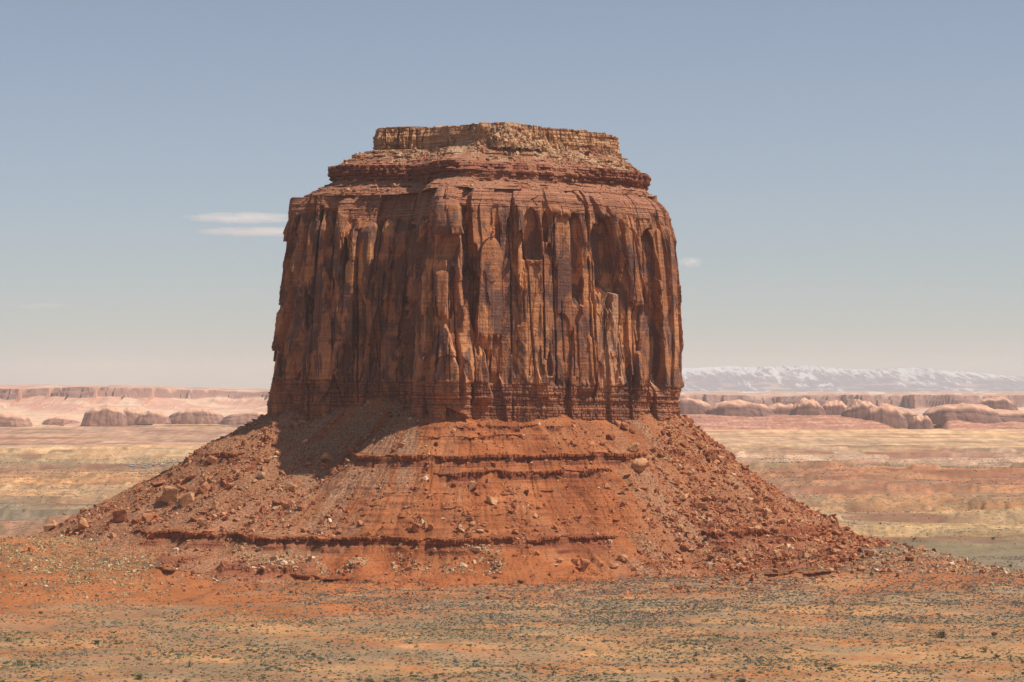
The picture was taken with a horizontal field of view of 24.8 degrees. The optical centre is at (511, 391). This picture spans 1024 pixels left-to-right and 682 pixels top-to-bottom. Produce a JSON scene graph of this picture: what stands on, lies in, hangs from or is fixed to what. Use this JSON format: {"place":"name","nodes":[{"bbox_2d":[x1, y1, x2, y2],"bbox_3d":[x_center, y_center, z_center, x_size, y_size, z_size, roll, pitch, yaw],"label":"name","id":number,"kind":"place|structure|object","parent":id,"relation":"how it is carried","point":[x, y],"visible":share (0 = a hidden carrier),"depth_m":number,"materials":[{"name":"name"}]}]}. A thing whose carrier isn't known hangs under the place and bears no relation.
{"place":"outdoors","nodes":[
{"label":"outdoors","id":0,"kind":"place"},
{"bbox_2d":[0,424,1023,681],"bbox_3d":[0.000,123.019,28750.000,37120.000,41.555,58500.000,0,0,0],"label":"ground","id":1,"kind":"structure","parent":0,"point":[912,500],"depth_m":1400.62,"materials":[{"name":"brown soil"}]},
{"bbox_2d":[0,412,32,425],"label":"sandstone dome","id":2,"kind":"structure","parent":1,"relation":"on","point":[9,419],"depth_m":9241.84,"materials":[{"name":"stone"}]},
{"bbox_2d":[42,416,79,425],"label":"sandstone dome","id":3,"kind":"structure","parent":1,"relation":"on","point":[59,420],"depth_m":9448.81,"materials":[{"name":"brown stone"}]},
{"bbox_2d":[80,404,131,425],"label":"sandstone dome","id":4,"kind":"structure","parent":1,"relation":"on","point":[106,415],"depth_m":9281.94,"materials":[{"name":"stone"}]},
{"bbox_2d":[0,384,269,426],"bbox_3d":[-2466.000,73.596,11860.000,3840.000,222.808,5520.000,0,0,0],"label":"mesa","id":5,"kind":"structure","parent":1,"relation":"on","point":[37,405],"depth_m":10864.37,"materials":[{"name":"brown stone"}]},
{"bbox_2d":[123,407,152,424],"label":"sandstone dome","id":6,"kind":"structure","parent":1,"relation":"on","point":[132,414],"depth_m":9320.19,"materials":[{"name":"stone"}]},
{"bbox_2d":[135,673,143,679],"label":"desert bush","id":7,"kind":"object","parent":1,"relation":"on","point":[138,676],"visible":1,"depth_m":1007.38,"materials":[{"name":"green plant"}]},
{"bbox_2d":[134,410,170,423],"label":"sandstone dome","id":8,"kind":"structure","parent":1,"relation":"on","point":[152,417],"depth_m":9292.34,"materials":[{"name":"brown stone"}]},
{"bbox_2d":[169,408,223,423],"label":"sandstone dome","id":9,"kind":"structure","parent":1,"relation":"on","point":[197,416],"depth_m":9367.32,"materials":[{"name":"stone"}]},
{"bbox_2d":[219,411,266,424],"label":"sandstone dome","id":10,"kind":"structure","parent":1,"relation":"on","point":[243,418],"depth_m":9302.70,"materials":[{"name":"brown stone"}]},
{"bbox_2d":[21,122,985,587],"bbox_3d":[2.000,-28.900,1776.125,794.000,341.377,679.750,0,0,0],"label":"rock butte","id":11,"kind":"object","parent":1,"relation":"on","point":[501,304],"visible":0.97,"depth_m":1663.84,"materials":[{"name":"stone"}]},
{"bbox_2d":[43,520,57,531],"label":"boulder","id":12,"kind":"object","parent":11,"relation":"on","point":[52,524],"visible":0.94,"depth_m":1781.43,"materials":[{"name":"brown stone"}]},
{"bbox_2d":[78,517,88,530],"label":"boulder","id":13,"kind":"object","parent":11,"relation":"on","point":[82,523],"visible":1,"depth_m":1667.54,"materials":[{"name":"brown stone"}]},
{"bbox_2d":[112,509,127,522],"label":"boulder","id":14,"kind":"object","parent":11,"relation":"on","point":[119,515],"visible":1,"depth_m":1658.82,"materials":[{"name":"brown stone"}]},
{"bbox_2d":[131,517,140,523],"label":"boulder","id":15,"kind":"object","parent":11,"relation":"on","point":[135,520],"visible":0.96,"depth_m":1648.61,"materials":[{"name":"brown stone"}]},
{"bbox_2d":[142,513,155,522],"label":"boulder","id":16,"kind":"object","parent":11,"relation":"on","point":[148,517],"visible":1,"depth_m":1636.80,"materials":[{"name":"brown stone"}]},
{"bbox_2d":[152,480,164,487],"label":"boulder","id":17,"kind":"object","parent":11,"relation":"on","point":[158,483],"visible":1,"depth_m":1705.87,"materials":[{"name":"brown stone"}]},
{"bbox_2d":[155,496,161,502],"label":"boulder","id":18,"kind":"object","parent":11,"relation":"on","point":[158,498],"visible":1,"depth_m":1670.78,"materials":[{"name":"brown stone"}]},
{"bbox_2d":[161,485,177,502],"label":"boulder","id":19,"kind":"object","parent":11,"relation":"on","point":[169,493],"visible":0.98,"depth_m":1661.66,"materials":[{"name":"brown stone"}]},
{"bbox_2d":[177,492,194,507],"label":"boulder","id":20,"kind":"object","parent":11,"relation":"on","point":[184,499],"visible":1,"depth_m":1646.78,"materials":[{"name":"brown stone"}]},
{"bbox_2d":[185,530,192,537],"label":"boulder","id":21,"kind":"object","parent":11,"relation":"on","point":[186,533],"visible":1,"depth_m":1589.29,"materials":[{"name":"brown stone"}]},
{"bbox_2d":[185,475,196,479],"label":"boulder","id":22,"kind":"object","parent":11,"relation":"on","point":[191,477],"visible":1,"depth_m":1686.73,"materials":[{"name":"brown stone"}]},
{"bbox_2d":[190,516,198,520],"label":"boulder","id":23,"kind":"object","parent":11,"relation":"on","point":[193,518],"visible":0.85,"depth_m":1614.49,"materials":[{"name":"brown stone"}]},
{"bbox_2d":[197,518,207,525],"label":"boulder","id":24,"kind":"object","parent":11,"relation":"on","point":[202,522],"visible":1,"depth_m":1596.29,"materials":[{"name":"brown stone"}]},
{"bbox_2d":[197,481,209,493],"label":"boulder","id":25,"kind":"object","parent":11,"relation":"on","point":[204,487],"visible":1,"depth_m":1653.03,"materials":[{"name":"brown stone"}]},
{"bbox_2d":[206,456,217,463],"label":"boulder","id":26,"kind":"object","parent":11,"relation":"on","point":[211,459],"visible":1,"depth_m":1695.07,"materials":[{"name":"brown stone"}]},
{"bbox_2d":[211,500,218,508],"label":"boulder","id":27,"kind":"object","parent":11,"relation":"on","point":[215,504],"visible":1,"depth_m":1626.47,"materials":[{"name":"brown stone"}]},
{"bbox_2d":[224,483,233,488],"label":"boulder","id":28,"kind":"object","parent":11,"relation":"on","point":[229,485],"visible":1,"depth_m":1646.41,"materials":[{"name":"brown stone"}]},
{"bbox_2d":[253,457,263,461],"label":"boulder","id":29,"kind":"object","parent":11,"relation":"on","point":[258,459],"visible":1,"depth_m":1672.35,"materials":[{"name":"brown stone"}]},
{"bbox_2d":[257,472,264,478],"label":"boulder","id":30,"kind":"object","parent":11,"relation":"on","point":[260,475],"visible":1,"depth_m":1653.02,"materials":[{"name":"brown stone"}]},
{"bbox_2d":[273,498,283,503],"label":"boulder","id":31,"kind":"object","parent":11,"relation":"on","point":[277,501],"visible":0.85,"depth_m":1627.64,"materials":[{"name":"brown stone"}]},
{"bbox_2d":[282,504,288,508],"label":"boulder","id":32,"kind":"object","parent":11,"relation":"on","point":[285,506],"visible":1,"depth_m":1600.44,"materials":[{"name":"brown stone"}]},
{"bbox_2d":[286,484,297,490],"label":"boulder","id":33,"kind":"object","parent":11,"relation":"on","point":[292,487],"visible":1,"depth_m":1639.67,"materials":[{"name":"brown stone"}]},
{"bbox_2d":[296,505,304,510],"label":"boulder","id":34,"kind":"object","parent":11,"relation":"on","point":[301,508],"visible":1,"depth_m":1584.35,"materials":[{"name":"brown stone"}]},
{"bbox_2d":[320,452,333,460],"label":"boulder","id":35,"kind":"object","parent":11,"relation":"on","point":[326,456],"visible":1,"depth_m":1665.39,"materials":[{"name":"brown stone"}]},
{"bbox_2d":[360,532,370,535],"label":"boulder","id":36,"kind":"object","parent":11,"relation":"on","point":[365,534],"visible":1,"depth_m":1531.48,"materials":[{"name":"brown stone"}]},
{"bbox_2d":[412,522,420,531],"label":"boulder","id":37,"kind":"object","parent":11,"relation":"on","point":[416,527],"visible":1,"depth_m":1529.82,"materials":[{"name":"brown stone"}]},
{"bbox_2d":[428,523,433,529],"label":"boulder","id":38,"kind":"object","parent":11,"relation":"on","point":[430,526],"visible":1,"depth_m":1529.29,"materials":[{"name":"brown stone"}]},
{"bbox_2d":[466,462,471,467],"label":"boulder","id":39,"kind":"object","parent":11,"relation":"on","point":[468,464],"visible":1,"depth_m":1587.99,"materials":[{"name":"brown stone"}]},
{"bbox_2d":[468,481,479,490],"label":"boulder","id":40,"kind":"object","parent":11,"relation":"on","point":[472,484],"visible":1,"depth_m":1570.16,"materials":[{"name":"brown stone"}]},
{"bbox_2d":[310,125,656,196],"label":"rubble","id":41,"kind":"object","parent":11,"relation":"on","point":[514,146],"visible":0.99,"depth_m":1708.54,"materials":[{"name":"stone"}]},
{"bbox_2d":[486,496,497,504],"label":"boulder","id":42,"kind":"object","parent":11,"relation":"on","point":[491,500],"visible":1,"depth_m":1560.14,"materials":[{"name":"brown stone"}]},
{"bbox_2d":[0,399,1023,608],"bbox_3d":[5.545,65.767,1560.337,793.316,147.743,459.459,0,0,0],"label":"rubble","id":43,"kind":"object","parent":11,"relation":"on","point":[285,561],"visible":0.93,"depth_m":1602.35,"materials":[{"name":"stone"}]},
{"bbox_2d":[571,559,578,564],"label":"boulder","id":44,"kind":"object","parent":11,"relation":"on","point":[574,561],"visible":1,"depth_m":1529.64,"materials":[{"name":"brown stone"}]},
{"bbox_2d":[580,558,590,572],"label":"boulder","id":45,"kind":"object","parent":11,"relation":"on","point":[584,563],"visible":1,"depth_m":1511.90,"materials":[{"name":"brown stone"}]},
{"bbox_2d":[609,563,618,568],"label":"boulder","id":46,"kind":"object","parent":11,"relation":"on","point":[614,565],"visible":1,"depth_m":1517.72,"materials":[{"name":"brown stone"}]},
{"bbox_2d":[617,554,627,562],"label":"boulder","id":47,"kind":"object","parent":11,"relation":"on","point":[623,558],"visible":1,"depth_m":1533.78,"materials":[{"name":"brown stone"}]},
{"bbox_2d":[620,422,628,428],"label":"boulder","id":48,"kind":"object","parent":11,"relation":"on","point":[623,425],"visible":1,"depth_m":1677.08,"materials":[{"name":"brown stone"}]},
{"bbox_2d":[628,442,640,451],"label":"boulder","id":49,"kind":"object","parent":11,"relation":"on","point":[634,447],"visible":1,"depth_m":1654.02,"materials":[{"name":"brown stone"}]},
{"bbox_2d":[631,458,648,471],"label":"boulder","id":50,"kind":"object","parent":11,"relation":"on","point":[639,464],"visible":1,"depth_m":1636.99,"materials":[{"name":"brown stone"}]},
{"bbox_2d":[676,524,683,529],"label":"boulder","id":51,"kind":"object","parent":11,"relation":"on","point":[680,526],"visible":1,"depth_m":1594.61,"materials":[{"name":"brown stone"}]},
{"bbox_2d":[679,493,688,499],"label":"boulder","id":52,"kind":"object","parent":11,"relation":"on","point":[683,496],"visible":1,"depth_m":1633.53,"materials":[{"name":"brown stone"}]},
{"bbox_2d":[681,543,690,550],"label":"boulder","id":53,"kind":"object","parent":11,"relation":"on","point":[685,546],"visible":1,"depth_m":1575.21,"materials":[{"name":"brown stone"}]},
{"bbox_2d":[682,463,690,469],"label":"boulder","id":54,"kind":"object","parent":11,"relation":"on","point":[687,466],"visible":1,"depth_m":1665.31,"materials":[{"name":"brown stone"}]},
{"bbox_2d":[695,443,705,448],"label":"boulder","id":55,"kind":"object","parent":11,"relation":"on","point":[701,445],"visible":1,"depth_m":1702.45,"materials":[{"name":"brown stone"}]},
{"bbox_2d":[694,501,708,508],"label":"boulder","id":56,"kind":"object","parent":11,"relation":"on","point":[703,505],"visible":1,"depth_m":1628.53,"materials":[{"name":"brown stone"}]},
{"bbox_2d":[700,496,710,499],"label":"boulder","id":57,"kind":"object","parent":11,"relation":"on","point":[705,497],"visible":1,"depth_m":1640.83,"materials":[{"name":"brown stone"}]},
{"bbox_2d":[723,469,730,474],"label":"boulder","id":58,"kind":"object","parent":11,"relation":"on","point":[726,471],"visible":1,"depth_m":1684.94,"materials":[{"name":"brown stone"}]},
{"bbox_2d":[726,503,736,510],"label":"boulder","id":59,"kind":"object","parent":11,"relation":"on","point":[731,507],"visible":1,"depth_m":1638.35,"materials":[{"name":"brown stone"}]},
{"bbox_2d":[735,557,745,562],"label":"boulder","id":60,"kind":"object","parent":11,"relation":"on","point":[741,560],"visible":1,"depth_m":1551.37,"materials":[{"name":"brown stone"}]},
{"bbox_2d":[752,497,759,504],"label":"boulder","id":61,"kind":"object","parent":11,"relation":"on","point":[756,500],"visible":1,"depth_m":1665.72,"materials":[{"name":"brown stone"}]},
{"bbox_2d":[763,508,771,518],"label":"boulder","id":62,"kind":"object","parent":11,"relation":"on","point":[767,513],"visible":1,"depth_m":1645.07,"materials":[{"name":"brown stone"}]},
{"bbox_2d":[771,527,778,531],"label":"boulder","id":63,"kind":"object","parent":11,"relation":"on","point":[774,529],"visible":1,"depth_m":1623.69,"materials":[{"name":"brown stone"}]},
{"bbox_2d":[773,518,786,523],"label":"boulder","id":64,"kind":"object","parent":11,"relation":"on","point":[782,520],"visible":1,"depth_m":1641.48,"materials":[{"name":"brown stone"}]},
{"bbox_2d":[832,529,840,534],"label":"boulder","id":65,"kind":"object","parent":11,"relation":"on","point":[835,531],"visible":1,"depth_m":1677.13,"materials":[{"name":"brown stone"}]},
{"bbox_2d":[0,406,1023,681],"bbox_3d":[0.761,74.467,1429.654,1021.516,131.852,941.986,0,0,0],"label":"sagebrush","id":66,"kind":"object","parent":1,"relation":"on","point":[720,606],"visible":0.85,"depth_m":1243.76,"materials":[{"name":"green plant"}]},
{"bbox_2d":[0,454,1023,551],"bbox_3d":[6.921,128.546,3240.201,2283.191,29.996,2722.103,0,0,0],"label":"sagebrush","id":67,"kind":"object","parent":1,"relation":"on","point":[736,455],"visible":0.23,"depth_m":3481.71,"materials":[{"name":"green plant"}]},
{"bbox_2d":[681,414,1023,429],"bbox_3d":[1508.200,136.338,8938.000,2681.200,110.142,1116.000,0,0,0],"label":"talus bench","id":68,"kind":"object","parent":1,"relation":"on","point":[781,422],"visible":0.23,"depth_m":8662.59,"materials":[{"name":"brown stone"}]},
{"bbox_2d":[678,398,710,413],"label":"sandstone dome","id":69,"kind":"structure","parent":68,"relation":"on","point":[691,406],"depth_m":8972.47,"materials":[{"name":"brown stone"}]},
{"bbox_2d":[706,399,774,416],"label":"sandstone dome","id":70,"kind":"structure","parent":68,"relation":"on","point":[738,407],"depth_m":8857.25,"materials":[{"name":"brown stone"}]},
{"bbox_2d":[768,403,792,414],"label":"sandstone dome","id":71,"kind":"structure","parent":68,"relation":"on","point":[779,409],"depth_m":8922.86,"materials":[{"name":"stone"}]},
{"bbox_2d":[790,397,825,414],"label":"sandstone dome","id":72,"kind":"structure","parent":68,"relation":"on","point":[804,406],"depth_m":8873.95,"materials":[{"name":"brown stone"}]},
{"bbox_2d":[822,400,846,414],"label":"sandstone dome","id":73,"kind":"structure","parent":68,"relation":"on","point":[834,407],"depth_m":8900.88,"materials":[{"name":"brown stone"}]},
{"bbox_2d":[841,399,876,418],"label":"sandstone dome","id":74,"kind":"structure","parent":68,"relation":"on","point":[857,408],"depth_m":8798.64,"materials":[{"name":"stone"}]},
{"bbox_2d":[863,403,907,428],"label":"sandstone dome","id":75,"kind":"structure","parent":68,"relation":"on","point":[892,416],"depth_m":8740.75,"materials":[{"name":"stone"}]},
{"bbox_2d":[901,410,917,422],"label":"sandstone dome","id":76,"kind":"structure","parent":68,"relation":"on","point":[908,415],"depth_m":9058.68,"materials":[{"name":"brown stone"}]},
{"bbox_2d":[907,415,933,428],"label":"sandstone dome","id":77,"kind":"structure","parent":68,"relation":"on","point":[920,422],"depth_m":8617.89,"materials":[{"name":"brown stone"}]},
{"bbox_2d":[923,403,1002,423],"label":"sandstone dome","id":78,"kind":"structure","parent":68,"relation":"on","point":[972,413],"depth_m":8735.74,"materials":[{"name":"stone"}]},
{"bbox_2d":[994,409,1023,421],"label":"sandstone dome","id":79,"kind":"structure","parent":68,"relation":"on","point":[1004,415],"depth_m":8754.57,"materials":[{"name":"brown stone"}]},
{"bbox_2d":[866,550,873,555],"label":"boulder","id":80,"kind":"object","parent":1,"relation":"on","point":[870,553],"visible":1,"depth_m":1609.44,"materials":[{"name":"brown stone"}]},
{"bbox_2d":[936,631,945,637],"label":"juniper bush","id":81,"kind":"object","parent":1,"relation":"on","point":[939,633],"visible":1,"depth_m":1188.57,"materials":[{"name":"green plant"}]},
{"bbox_2d":[0,0,1023,388],"label":"sky","id":82,"kind":"structure","parent":0,"point":[839,183],"materials":[{"name":"blue"}]},
{"bbox_2d":[679,391,1023,414],"bbox_3d":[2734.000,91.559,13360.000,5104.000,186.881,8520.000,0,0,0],"label":"mesa","id":83,"kind":"structure","parent":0,"point":[919,403],"depth_m":12422.16,"materials":[{"name":"stone"}]},
{"bbox_2d":[978,396,1017,409],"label":"sandstone dome","id":84,"kind":"structure","parent":83,"relation":"on","point":[1000,402],"depth_m":9834.79,"materials":[{"name":"stone"}]},
{"bbox_2d":[681,365,1023,391],"bbox_3d":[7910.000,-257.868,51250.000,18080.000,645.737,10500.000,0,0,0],"label":"mountain range","id":85,"kind":"structure","parent":0,"point":[811,378],"depth_m":49242.44,"materials":[{"name":"grey stone"}]}
]}

